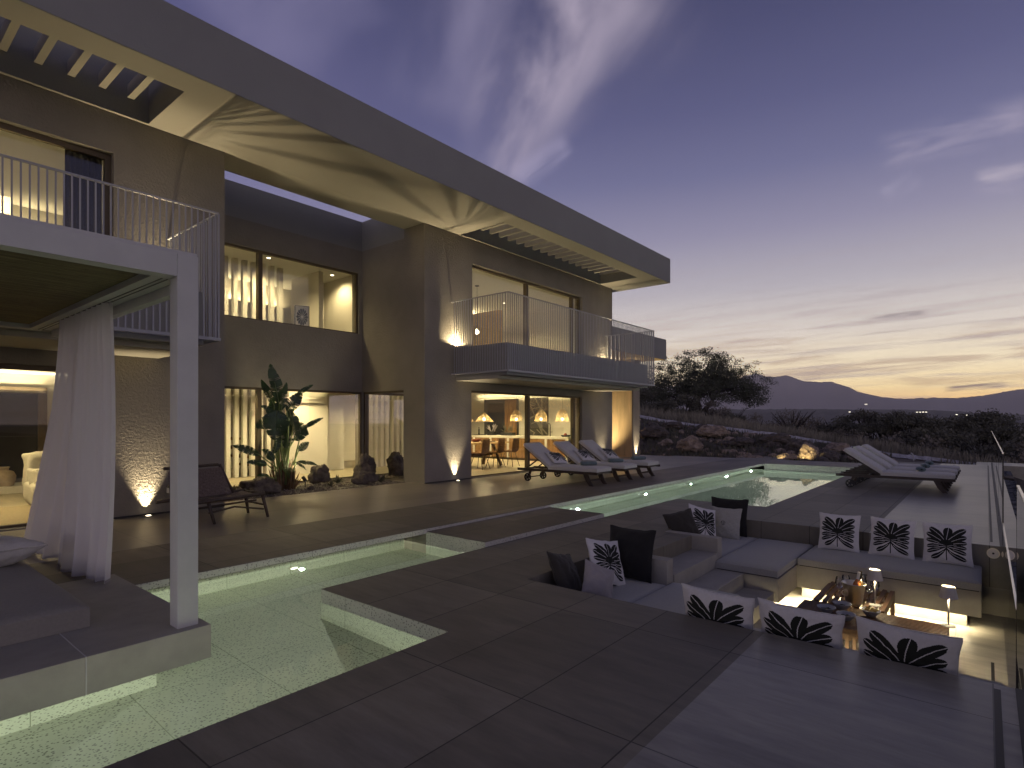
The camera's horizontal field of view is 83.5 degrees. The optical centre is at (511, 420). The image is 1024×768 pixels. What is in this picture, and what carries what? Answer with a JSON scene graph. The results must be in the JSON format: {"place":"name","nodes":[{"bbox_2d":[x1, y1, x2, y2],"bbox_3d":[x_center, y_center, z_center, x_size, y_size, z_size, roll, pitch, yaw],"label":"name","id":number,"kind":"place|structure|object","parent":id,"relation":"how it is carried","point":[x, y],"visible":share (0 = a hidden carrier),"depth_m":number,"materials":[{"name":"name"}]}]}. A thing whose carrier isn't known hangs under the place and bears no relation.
{"place":"outdoors","nodes":[
{"label":"outdoors","id":0,"kind":"place"},
{"bbox_2d":[0,455,733,564],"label":"terrace","id":1,"kind":"structure","parent":0,"point":[154,529],"depth_m":9.57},
{"bbox_2d":[155,463,268,523],"bbox_3d":[-4.180,1.012,8.053,0.656,0.789,1.291,0,0,40],"label":"rope chair","id":2,"kind":"object","parent":1,"relation":"on","point":[213,482],"visible":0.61,"depth_m":8.20,"materials":[{"name":"fabric"}]},
{"bbox_2d":[234,478,405,500],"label":"gravel","id":3,"kind":"structure","parent":1,"relation":"on","point":[358,485],"depth_m":12.28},
{"bbox_2d":[238,476,281,493],"bbox_3d":[-4.713,1.218,10.790,0.539,0.333,0.744,0,0,40],"label":"boulder","id":4,"kind":"object","parent":3,"relation":"on","point":[265,484],"visible":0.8,"depth_m":10.62,"materials":[{"name":"stone"}]},
{"bbox_2d":[233,364,322,489],"bbox_3d":[-4.658,0.153,11.425,0.767,2.569,1.936,0,0,17],"label":"bird of paradise","id":5,"kind":"object","parent":3,"relation":"on","point":[277,421],"visible":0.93,"depth_m":11.54,"materials":[{"name":"green plant"}]},
{"bbox_2d":[307,464,330,483],"bbox_3d":[-4.257,1.169,12.670,0.540,0.428,0.420,0,0,-30],"label":"boulder","id":6,"kind":"object","parent":3,"relation":"on","point":[319,473],"visible":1,"depth_m":12.52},
{"bbox_2d":[353,453,375,473],"bbox_3d":[-3.426,1.060,13.412,0.446,0.610,0.487,0,0,17],"label":"boulder","id":7,"kind":"object","parent":3,"relation":"on","point":[366,462],"visible":0.62,"depth_m":13.29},
{"bbox_2d":[351,471,378,483],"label":"boulder","id":8,"kind":"object","parent":3,"relation":"on","point":[361,477],"visible":1,"depth_m":12.47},
{"bbox_2d":[0,0,669,531],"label":"house","id":9,"kind":"structure","parent":1,"relation":"on","point":[166,114],"depth_m":11.70,"materials":[{"name":"paint"}]},
{"bbox_2d":[0,482,22,494],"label":"hearth","id":10,"kind":"object","parent":9,"relation":"on","point":[16,487],"visible":0.17,"depth_m":10.88,"materials":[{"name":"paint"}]},
{"bbox_2d":[0,466,15,486],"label":"clay vase","id":11,"kind":"object","parent":10,"relation":"on","point":[7,477],"visible":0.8,"depth_m":10.92,"materials":[{"name":"ceramic"}]},
{"bbox_2d":[0,505,30,525],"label":"rug","id":12,"kind":"object","parent":9,"relation":"on","point":[14,515],"visible":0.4,"depth_m":8.38,"materials":[{"name":"brown carpet"}]},
{"bbox_2d":[0,386,46,482],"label":"wall","id":13,"kind":"structure","parent":9,"relation":"attached to","point":[23,422],"depth_m":11.65,"materials":[{"name":"beige paint"}]},
{"bbox_2d":[0,363,55,528],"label":"window","id":14,"kind":"structure","parent":9,"relation":"in","point":[2,365],"depth_m":7.46,"materials":[{"name":"brown metal"}]},
{"bbox_2d":[21,451,42,504],"bbox_3d":[-7.535,0.941,9.446,0.900,0.893,0.752,0,0,40],"label":"armchair","id":15,"kind":"object","parent":9,"relation":"on","point":[31,461],"visible":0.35,"depth_m":9.30,"materials":[{"name":"beige"}]},
{"bbox_2d":[0,122,110,235],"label":"window","id":16,"kind":"structure","parent":9,"relation":"in","point":[106,158],"depth_m":7.97,"materials":[{"name":"brown metal"}]},
{"bbox_2d":[65,149,101,233],"bbox_3d":[-6.056,-2.755,8.119,0.090,2.050,0.440,0,0,40],"label":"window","id":17,"kind":"structure","parent":9,"relation":"hanging from","point":[82,165],"depth_m":8.12,"materials":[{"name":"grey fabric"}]},
{"bbox_2d":[225,389,277,477],"bbox_3d":[-6.753,0.190,13.820,0.120,2.380,2.300,0,0,40],"label":"fin screen","id":18,"kind":"object","parent":9,"relation":"on","point":[243,433],"visible":0.17,"depth_m":14.00,"materials":[{"name":"paint"}]},
{"bbox_2d":[225,256,282,322],"bbox_3d":[-6.562,-2.725,13.110,0.120,2.050,2.750,0,0,40],"label":"fin screen","id":19,"kind":"object","parent":9,"relation":"on","point":[234,286],"visible":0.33,"depth_m":13.58,"materials":[{"name":"paint"}]},
{"bbox_2d":[225,242,357,333],"bbox_3d":[-5.126,-2.865,12.501,0.110,1.490,4.140,0,0,40],"label":"window","id":20,"kind":"structure","parent":9,"relation":"in","point":[259,254],"depth_m":12.20,"materials":[{"name":"brown metal"}]},
{"bbox_2d":[225,386,361,487],"bbox_3d":[-5.106,0.340,12.494,0.110,2.080,4.315,0,0,40],"label":"window","id":21,"kind":"structure","parent":9,"relation":"in","point":[258,391],"depth_m":12.15,"materials":[{"name":"brown metal"}]},
{"bbox_2d":[294,305,308,325],"bbox_3d":[-4.894,-2.400,13.351,0.320,0.520,0.136,0,0,-28],"label":"framed picture","id":22,"kind":"object","parent":9,"relation":"attached to","point":[301,315],"visible":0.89,"depth_m":13.28,"materials":[{"name":"black"}]},
{"bbox_2d":[364,390,403,480],"bbox_3d":[-3.033,0.340,13.683,1.570,2.080,0.070,0,0,40],"label":"window","id":23,"kind":"structure","parent":9,"relation":"in","point":[383,410],"depth_m":13.65,"materials":[{"name":"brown glass"}]},
{"bbox_2d":[473,310,501,345],"bbox_3d":[-1.244,-2.650,19.450,2.300,1.900,0.200,0,0,40],"label":"partition","id":24,"kind":"object","parent":9,"relation":"on","point":[494,326],"visible":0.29,"depth_m":18.93,"materials":[{"name":"brown wood"}]},
{"bbox_2d":[484,399,518,434],"bbox_3d":[-0.416,0.100,21.614,1.620,1.800,0.120,0,0,40],"label":"window frame","id":25,"kind":"object","parent":9,"relation":"attached to","point":[498,412],"visible":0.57,"depth_m":21.52,"materials":[{"name":"grey"}]},
{"bbox_2d":[471,391,579,476],"bbox_3d":[0.510,0.325,15.788,0.130,2.110,4.930,0,0,40],"label":"sliding door","id":26,"kind":"structure","parent":9,"relation":"in","point":[527,396],"depth_m":15.68,"materials":[{"name":"brown metal"}]},
{"bbox_2d":[472,265,579,353],"bbox_3d":[0.497,-2.755,15.819,0.110,2.070,4.900,0,0,40],"label":"window","id":27,"kind":"structure","parent":9,"relation":"in","point":[525,284],"depth_m":16.08,"materials":[{"name":"brown metal"}]},
{"bbox_2d":[530,397,547,435],"bbox_3d":[0.900,-0.078,20.583,0.982,1.509,0.032,0,0,40],"label":"wall art","id":28,"kind":"object","parent":9,"relation":"attached to","point":[537,404],"depth_m":20.53,"materials":[{"name":"grey"}]},
{"bbox_2d":[517,442,612,486],"bbox_3d":[1.171,0.961,13.017,2.160,0.879,0.660,0,0,40],"label":"sun lounger","id":29,"kind":"object","parent":1,"relation":"on","point":[537,450],"visible":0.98,"depth_m":12.91,"materials":[{"name":"fabric"}]},
{"bbox_2d":[553,441,638,481],"bbox_3d":[1.936,0.961,13.942,2.160,0.879,0.660,0,0,40],"label":"sun lounger","id":30,"kind":"object","parent":1,"relation":"on","point":[566,448],"visible":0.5,"depth_m":13.73,"materials":[{"name":"grey fabric"}]},
{"bbox_2d":[574,440,659,477],"bbox_3d":[2.681,0.961,14.844,2.160,0.879,0.660,0,0,40],"label":"sun lounger","id":31,"kind":"object","parent":1,"relation":"on","point":[591,446],"visible":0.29,"depth_m":14.63,"materials":[{"name":"grey fabric"}]},
{"bbox_2d":[471,434,569,462],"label":"dining table","id":32,"kind":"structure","parent":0,"point":[547,442],"depth_m":20.02,"materials":[{"name":"paint"}]},
{"bbox_2d":[164,0,1023,398],"label":"sky","id":33,"kind":"structure","parent":0,"point":[831,190],"materials":[{"name":"blue"}]},
{"bbox_2d":[640,419,1023,492],"bbox_3d":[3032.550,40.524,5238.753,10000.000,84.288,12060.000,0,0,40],"label":"ground","id":34,"kind":"structure","parent":0,"point":[1020,482],"depth_m":25.01,"materials":[{"name":"soil"}]},
{"bbox_2d":[29,456,862,589],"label":"terrace","id":35,"kind":"structure","parent":34,"relation":"on","point":[137,566],"depth_m":7.58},
{"bbox_2d":[321,514,603,639],"bbox_3d":[3.892,2.171,11.415,2.655,1.458,16.844,0,0,40],"label":"pool edge","id":36,"kind":"object","parent":35,"relation":"attached to","point":[405,624],"visible":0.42,"depth_m":4.94,"materials":[{"name":"stone"}]},
{"bbox_2d":[136,464,850,589],"bbox_3d":[1.706,1.502,8.774,2.650,0.196,23.700,0,0,40],"label":"pool edge","id":37,"kind":"object","parent":35,"relation":"attached to","point":[293,557],"visible":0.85,"depth_m":7.26,"materials":[{"name":"stone"}]},
{"bbox_2d":[146,468,835,638],"bbox_3d":[1.531,1.995,8.919,3.113,0.810,23.700,0,0,40],"label":"pool basin","id":38,"kind":"object","parent":34,"relation":"in","point":[261,568],"visible":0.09,"depth_m":6.88,"materials":[{"name":"tile"}]},
{"bbox_2d":[0,213,210,720],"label":"pavilion","id":39,"kind":"structure","parent":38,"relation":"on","point":[52,275],"depth_m":3.81,"materials":[{"name":"paint"}]},
{"bbox_2d":[0,560,89,646],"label":"daybed mattress","id":40,"kind":"object","parent":39,"relation":"on","point":[34,604],"visible":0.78,"depth_m":3.78,"materials":[{"name":"fabric"}]},
{"bbox_2d":[0,535,47,566],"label":"plain pillow","id":41,"kind":"object","parent":40,"relation":"on","point":[10,556],"visible":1,"depth_m":4.73,"materials":[{"name":"white fabric"}]},
{"bbox_2d":[24,302,115,583],"bbox_3d":[-4.221,0.215,5.413,2.562,2.334,0.159,0,0,37],"label":"curtain","id":42,"kind":"object","parent":39,"relation":"hanging from","point":[70,520],"visible":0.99,"depth_m":5.03,"materials":[{"name":"grey fabric"}]},
{"bbox_2d":[0,541,460,767],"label":"water","id":43,"kind":"structure","parent":38,"relation":"in","point":[279,632],"depth_m":3.79,"materials":[{"name":"liquid"}]},
{"bbox_2d":[562,469,843,516],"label":"water","id":44,"kind":"structure","parent":38,"relation":"in","point":[764,488],"depth_m":13.26,"materials":[{"name":"liquid"}]},
{"bbox_2d":[427,507,603,545],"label":"deck","id":45,"kind":"structure","parent":34,"relation":"on","point":[488,530],"depth_m":7.95,"materials":[{"name":"tile"}]},
{"bbox_2d":[103,462,940,767],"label":"deck","id":46,"kind":"structure","parent":34,"relation":"on","point":[525,660],"depth_m":3.43,"materials":[{"name":"tile"}]},
{"bbox_2d":[836,447,956,493],"bbox_3d":[8.411,1.061,12.625,2.160,0.879,0.660,0,0,40],"label":"sun lounger","id":47,"kind":"object","parent":46,"relation":"on","point":[939,479],"visible":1,"depth_m":12.49,"materials":[{"name":"grey fabric"}]},
{"bbox_2d":[846,446,958,487],"bbox_3d":[9.163,1.061,13.535,2.160,0.879,0.660,0,0,40],"label":"sun lounger","id":48,"kind":"object","parent":46,"relation":"on","point":[875,458],"visible":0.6,"depth_m":13.60,"materials":[{"name":"grey fabric"}]},
{"bbox_2d":[854,444,960,483],"bbox_3d":[9.915,1.061,14.444,2.160,0.879,0.660,0,0,40],"label":"sun lounger","id":49,"kind":"object","parent":46,"relation":"on","point":[876,452],"visible":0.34,"depth_m":14.43,"materials":[{"name":"grey fabric"}]},
{"bbox_2d":[640,425,669,437],"bbox_3d":[6.991,0.532,28.217,1.435,0.605,1.516,0,0,9],"label":"boulder","id":50,"kind":"object","parent":34,"relation":"on","point":[655,431],"visible":0.98,"depth_m":27.69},
{"bbox_2d":[641,398,678,412],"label":"shrub","id":51,"kind":"object","parent":34,"relation":"on","point":[659,404],"visible":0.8,"depth_m":37.78,"materials":[{"name":"green plant"}]},
{"bbox_2d":[669,392,702,414],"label":"shrub","id":52,"kind":"object","parent":34,"relation":"on","point":[689,401],"visible":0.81,"depth_m":38.06,"materials":[{"name":"green plant"}]},
{"bbox_2d":[676,435,703,451],"bbox_3d":[7.822,0.990,24.981,1.122,0.735,1.256,0,0,40],"label":"boulder","id":53,"kind":"object","parent":34,"relation":"on","point":[693,443],"visible":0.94,"depth_m":24.60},
{"bbox_2d":[642,347,777,412],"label":"oak tree","id":54,"kind":"object","parent":34,"relation":"on","point":[712,382],"visible":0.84,"depth_m":42.23,"materials":[{"name":"green plant"}]},
{"bbox_2d":[696,425,730,437],"bbox_3d":[9.654,0.512,27.702,1.473,0.610,2.121,0,0,40],"label":"boulder","id":55,"kind":"object","parent":34,"relation":"on","point":[715,431],"visible":0.95,"depth_m":27.18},
{"bbox_2d":[640,419,889,461],"bbox_3d":[8.640,0.649,26.468,14.388,2.142,7.704,0,0,40],"label":"rubble","id":56,"kind":"object","parent":34,"relation":"on","point":[746,435],"visible":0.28,"depth_m":24.92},
{"bbox_2d":[640,417,891,462],"bbox_3d":[8.785,0.585,26.086,13.623,2.108,7.728,0,0,40],"label":"ground cover","id":57,"kind":"object","parent":34,"relation":"on","point":[757,441],"visible":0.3,"depth_m":25.09,"materials":[{"name":"plant"}]},
{"bbox_2d":[758,433,793,443],"bbox_3d":[11.770,0.779,25.564,1.649,0.481,1.866,0,0,40],"label":"boulder","id":58,"kind":"object","parent":34,"relation":"on","point":[783,438],"visible":0.73,"depth_m":24.95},
{"bbox_2d":[768,408,826,429],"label":"shrub","id":59,"kind":"object","parent":34,"relation":"on","point":[793,420],"visible":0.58,"depth_m":39.42,"materials":[{"name":"green plant"}]},
{"bbox_2d":[640,415,975,464],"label":"kerb wall","id":60,"kind":"structure","parent":34,"relation":"on","point":[909,456],"depth_m":26.89,"materials":[{"name":"stone"}]},
{"bbox_2d":[798,442,819,458],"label":"boulder","id":61,"kind":"object","parent":34,"relation":"on","point":[808,451],"visible":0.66,"depth_m":21.22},
{"bbox_2d":[623,462,1023,767],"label":"deck","id":62,"kind":"structure","parent":34,"relation":"on","point":[765,700],"depth_m":3.00,"materials":[{"name":"wood"}]},
{"bbox_2d":[998,445,1003,538],"bbox_3d":[6.772,0.945,7.950,0.014,1.110,2.753,0,0,40],"label":"glass balustrade","id":63,"kind":"object","parent":62,"relation":"on","point":[1001,485],"visible":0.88,"depth_m":7.73,"materials":[{"name":"grey"}]},
{"bbox_2d":[988,463,1023,767],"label":"glass balustrade","id":64,"kind":"object","parent":62,"relation":"on","point":[999,751],"visible":0.75,"depth_m":2.93,"materials":[{"name":"grey"}]},
{"bbox_2d":[1016,485,1023,708],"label":"glass balustrade","id":65,"kind":"object","parent":62,"relation":"on","point":[1020,575],"visible":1,"depth_m":3.24,"materials":[{"name":"grey"}]},
{"bbox_2d":[640,404,1017,464],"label":"grass","id":66,"kind":"structure","parent":34,"relation":"on","point":[700,418],"depth_m":28.64,"materials":[{"name":"plant"}]},
{"bbox_2d":[651,530,1007,686],"bbox_3d":[2.957,2.050,6.144,3.970,1.100,5.240,0,0,40],"label":"sunken lounge","id":67,"kind":"object","parent":34,"relation":"on","point":[976,619],"visible":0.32,"depth_m":6.65,"materials":[{"name":"stone"}]},
{"bbox_2d":[582,577,664,602],"bbox_3d":[0.900,1.790,5.775,0.710,0.138,1.500,0,0,40],"label":"seat cushion","id":68,"kind":"object","parent":67,"relation":"on","point":[631,590],"visible":0.23,"depth_m":5.87,"materials":[{"name":"grey fabric"}]},
{"bbox_2d":[546,551,581,590],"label":"brown pillow","id":69,"kind":"object","parent":68,"relation":"on","point":[564,570],"visible":0.74,"depth_m":5.66,"materials":[{"name":"grey fabric"}]},
{"bbox_2d":[582,559,614,597],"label":"plain pillow","id":70,"kind":"object","parent":68,"relation":"on","point":[598,579],"visible":0.87,"depth_m":5.53,"materials":[{"name":"grey fabric"}]},
{"bbox_2d":[585,538,625,585],"bbox_3d":[0.986,1.490,6.018,0.497,0.497,0.139,14,-33,-37],"label":"leaf pillow","id":71,"kind":"object","parent":68,"relation":"on","point":[605,554],"visible":0.69,"depth_m":5.98,"materials":[{"name":"white fabric"}]},
{"bbox_2d":[610,525,655,583],"bbox_3d":[1.305,1.465,6.336,0.567,0.568,0.183,0,-12,40],"label":"black pillow","id":72,"kind":"object","parent":68,"relation":"on","point":[635,547],"visible":0.79,"depth_m":6.23,"materials":[{"name":"black fabric"}]},
{"bbox_2d":[634,582,740,614],"bbox_3d":[1.503,1.790,5.378,0.715,0.138,1.655,0,0,40],"label":"seat cushion","id":73,"kind":"object","parent":67,"relation":"on","point":[669,597],"visible":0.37,"depth_m":5.56,"materials":[{"name":"grey fabric"}]},
{"bbox_2d":[722,536,757,556],"bbox_3d":[2.927,1.791,8.223,0.715,0.137,1.525,0,0,40],"label":"seat cushion","id":74,"kind":"object","parent":67,"relation":"on","point":[729,545],"visible":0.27,"depth_m":8.09,"materials":[{"name":"grey fabric"}]},
{"bbox_2d":[662,508,699,533],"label":"brown pillow","id":75,"kind":"object","parent":74,"relation":"on","point":[682,521],"visible":0.63,"depth_m":7.98,"materials":[{"name":"grey fabric"}]},
{"bbox_2d":[688,504,715,535],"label":"leaf pillow","id":76,"kind":"object","parent":74,"relation":"on","point":[704,518],"visible":0.7,"depth_m":8.23,"materials":[{"name":"white fabric"}]},
{"bbox_2d":[711,506,741,539],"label":"emblem pillow","id":77,"kind":"object","parent":74,"relation":"on","point":[727,522],"visible":0.84,"depth_m":8.42,"materials":[{"name":"grey fabric"}]},
{"bbox_2d":[711,496,748,536],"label":"black pillow","id":78,"kind":"object","parent":74,"relation":"on","point":[730,503],"visible":0.4,"depth_m":8.62,"materials":[{"name":"black fabric"}]},
{"bbox_2d":[715,538,812,577],"bbox_3d":[3.402,1.790,7.652,0.735,0.137,1.800,0,0,40],"label":"seat cushion","id":79,"kind":"object","parent":67,"relation":"on","point":[768,558],"visible":0.98,"depth_m":7.24,"materials":[{"name":"grey fabric"}]},
{"bbox_2d":[811,581,894,641],"bbox_3d":[3.808,2.135,6.388,0.670,0.390,0.900,0,0,40],"label":"coffee table","id":80,"kind":"object","parent":67,"relation":"on","point":[830,590],"visible":0.39,"depth_m":6.38,"materials":[{"name":"brown wood"}]},
{"bbox_2d":[841,579,866,605],"bbox_3d":[3.618,1.823,6.072,0.232,0.221,0.232,0,0,40],"label":"wine bucket","id":81,"kind":"object","parent":80,"relation":"on","point":[853,594],"visible":0.94,"depth_m":6.00,"materials":[{"name":"brown metal"}]},
{"bbox_2d":[866,568,882,606],"bbox_3d":[3.804,1.750,6.015,0.150,0.375,0.150,0,0,40],"label":"table lamp","id":82,"kind":"object","parent":80,"relation":"on","point":[875,575],"visible":1,"depth_m":5.99,"materials":[{"name":"grey"}]},
{"bbox_2d":[797,599,948,649],"bbox_3d":[3.438,2.135,5.565,1.250,0.390,0.720,0,0,40],"label":"coffee table","id":83,"kind":"object","parent":67,"relation":"on","point":[849,629],"visible":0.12,"depth_m":5.49,"materials":[{"name":"brown wood"}]},
{"bbox_2d":[939,585,957,627],"bbox_3d":[4.114,1.750,5.409,0.150,0.375,0.150,0,0,40],"label":"table lamp","id":84,"kind":"object","parent":83,"relation":"on","point":[948,592],"visible":1,"depth_m":5.38,"materials":[{"name":"grey"}]},
{"bbox_2d":[753,628,1004,685],"bbox_3d":[2.277,1.790,4.167,2.000,0.139,0.775,0,0,40],"label":"seat cushion","id":85,"kind":"object","parent":67,"relation":"on","point":[959,674],"visible":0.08,"depth_m":3.89,"materials":[{"name":"grey fabric"}]},
{"bbox_2d":[681,583,754,629],"bbox_3d":[1.584,1.550,4.417,0.562,0.517,0.155,2,13,39],"label":"leaf pillow","id":86,"kind":"object","parent":85,"relation":"on","point":[738,611],"visible":0.56,"depth_m":4.34,"materials":[{"name":"white fabric"}]},
{"bbox_2d":[757,597,844,649],"bbox_3d":[2.034,1.550,4.051,0.562,0.517,0.139,2,13,39],"label":"leaf pillow","id":87,"kind":"object","parent":85,"relation":"on","point":[810,626],"visible":0.57,"depth_m":3.98,"materials":[{"name":"white fabric"}]},
{"bbox_2d":[855,616,962,675],"bbox_3d":[2.509,1.550,3.653,0.562,0.517,0.155,2,13,39],"label":"leaf pillow","id":88,"kind":"object","parent":85,"relation":"on","point":[930,651],"visible":0.45,"depth_m":3.58,"materials":[{"name":"white fabric"}]},
{"bbox_2d":[797,545,981,591],"bbox_3d":[4.670,1.790,7.145,1.825,0.138,0.965,0,0,40],"label":"seat cushion","id":89,"kind":"object","parent":67,"relation":"on","point":[917,570],"visible":0.8,"depth_m":6.85,"materials":[{"name":"grey fabric"}]},
{"bbox_2d":[818,512,860,552],"bbox_3d":[4.386,1.499,7.693,0.497,0.498,0.155,0,-14,40],"label":"leaf pillow","id":90,"kind":"object","parent":89,"relation":"on","point":[839,532],"visible":1,"depth_m":7.64,"materials":[{"name":"white fabric"}]},
{"bbox_2d":[868,516,916,559],"bbox_3d":[4.846,1.497,7.313,0.498,0.497,0.155,2,-13,40],"label":"leaf pillow","id":91,"kind":"object","parent":89,"relation":"on","point":[893,538],"visible":1,"depth_m":7.26,"materials":[{"name":"white fabric"}]},
{"bbox_2d":[922,522,973,567],"bbox_3d":[5.277,1.498,6.957,0.497,0.497,0.155,-1,-15,39],"label":"leaf pillow","id":92,"kind":"object","parent":89,"relation":"on","point":[949,544],"visible":1,"depth_m":6.90,"materials":[{"name":"white fabric"}]},
{"bbox_2d":[1002,523,1018,688],"bbox_3d":[4.563,1.770,5.278,0.014,1.100,4.058,0,0,40],"label":"glass balustrade","id":93,"kind":"object","parent":67,"relation":"on","point":[1009,606],"visible":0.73,"depth_m":4.77,"materials":[{"name":"grey"}]},
{"bbox_2d":[829,408,883,436],"bbox_3d":[22.898,0.220,38.245,3.301,2.192,2.868,0,0,39],"label":"shrub","id":94,"kind":"object","parent":34,"relation":"on","point":[864,415],"visible":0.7,"depth_m":38.33,"materials":[{"name":"green plant"}]},
{"bbox_2d":[851,417,898,440],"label":"shrub","id":95,"kind":"object","parent":34,"relation":"on","point":[868,428],"visible":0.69,"depth_m":35.93,"materials":[{"name":"green plant"}]},
{"bbox_2d":[874,409,921,435],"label":"shrub","id":96,"kind":"object","parent":34,"relation":"on","point":[884,419],"visible":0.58,"depth_m":34.79,"materials":[{"name":"green plant"}]},
{"bbox_2d":[879,426,928,447],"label":"shrub","id":97,"kind":"object","parent":34,"relation":"on","point":[908,436],"visible":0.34,"depth_m":31.77,"materials":[{"name":"green plant"}]},
{"bbox_2d":[887,411,944,433],"bbox_3d":[24.090,0.265,34.365,2.975,1.911,3.995,0,0,37],"label":"shrub","id":98,"kind":"object","parent":34,"relation":"on","point":[903,422],"visible":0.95,"depth_m":33.69,"materials":[{"name":"green plant"}]},
{"bbox_2d":[914,434,960,453],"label":"shrub","id":99,"kind":"object","parent":34,"relation":"on","point":[941,445],"visible":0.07,"depth_m":28.97,"materials":[{"name":"green plant"}]},
{"bbox_2d":[909,415,977,444],"bbox_3d":[24.996,0.782,33.538,2.819,2.280,3.785,0,0,-22],"label":"shrub","id":100,"kind":"object","parent":34,"relation":"on","point":[925,427],"visible":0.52,"depth_m":32.61,"materials":[{"name":"green plant"}]},
{"bbox_2d":[911,426,979,452],"bbox_3d":[22.650,1.827,30.302,3.212,3.103,2.822,0,0,13],"label":"shrub","id":101,"kind":"object","parent":34,"relation":"on","point":[951,437],"visible":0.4,"depth_m":29.75,"materials":[{"name":"green plant"}]},
{"bbox_2d":[939,411,983,445],"bbox_3d":[26.473,0.778,33.360,3.484,2.796,3.027,0,0,10],"label":"shrub","id":102,"kind":"object","parent":34,"relation":"on","point":[968,417],"visible":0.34,"depth_m":32.53,"materials":[{"name":"green plant"}]},
{"bbox_2d":[948,422,1009,448],"bbox_3d":[25.710,1.049,31.809,2.505,2.092,3.364,0,0,2],"label":"shrub","id":103,"kind":"object","parent":34,"relation":"on","point":[981,434],"visible":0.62,"depth_m":31.00,"materials":[{"name":"green plant"}]},
{"bbox_2d":[958,443,1023,460],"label":"shrub","id":104,"kind":"object","parent":34,"relation":"on","point":[986,454],"visible":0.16,"depth_m":25.92,"materials":[{"name":"green plant"}]},
{"bbox_2d":[963,408,1020,445],"bbox_3d":[26.617,0.563,32.155,2.774,2.552,2.438,0,0,-11],"label":"shrub","id":105,"kind":"object","parent":34,"relation":"on","point":[987,416],"visible":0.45,"depth_m":31.80,"materials":[{"name":"green plant"}]},
{"bbox_2d":[979,415,1023,445],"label":"shrub","id":106,"kind":"object","parent":34,"relation":"on","point":[1008,427],"visible":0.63,"depth_m":30.67,"materials":[{"name":"green plant"}]},
{"bbox_2d":[1004,462,1020,688],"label":"stone wall","id":107,"kind":"structure","parent":34,"relation":"on","point":[1011,487],"depth_m":12.98,"materials":[{"name":"stone"}]},
{"bbox_2d":[641,374,1023,414],"bbox_3d":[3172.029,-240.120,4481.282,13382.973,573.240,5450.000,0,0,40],"label":"mountains","id":108,"kind":"structure","parent":0,"point":[790,392],"depth_m":5701.21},
{"bbox_2d":[701,409,1023,438],"bbox_3d":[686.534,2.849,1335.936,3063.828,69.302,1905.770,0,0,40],"label":"hills","id":109,"kind":"structure","parent":0,"point":[828,415],"depth_m":1337.06,"materials":[{"name":"plant"}]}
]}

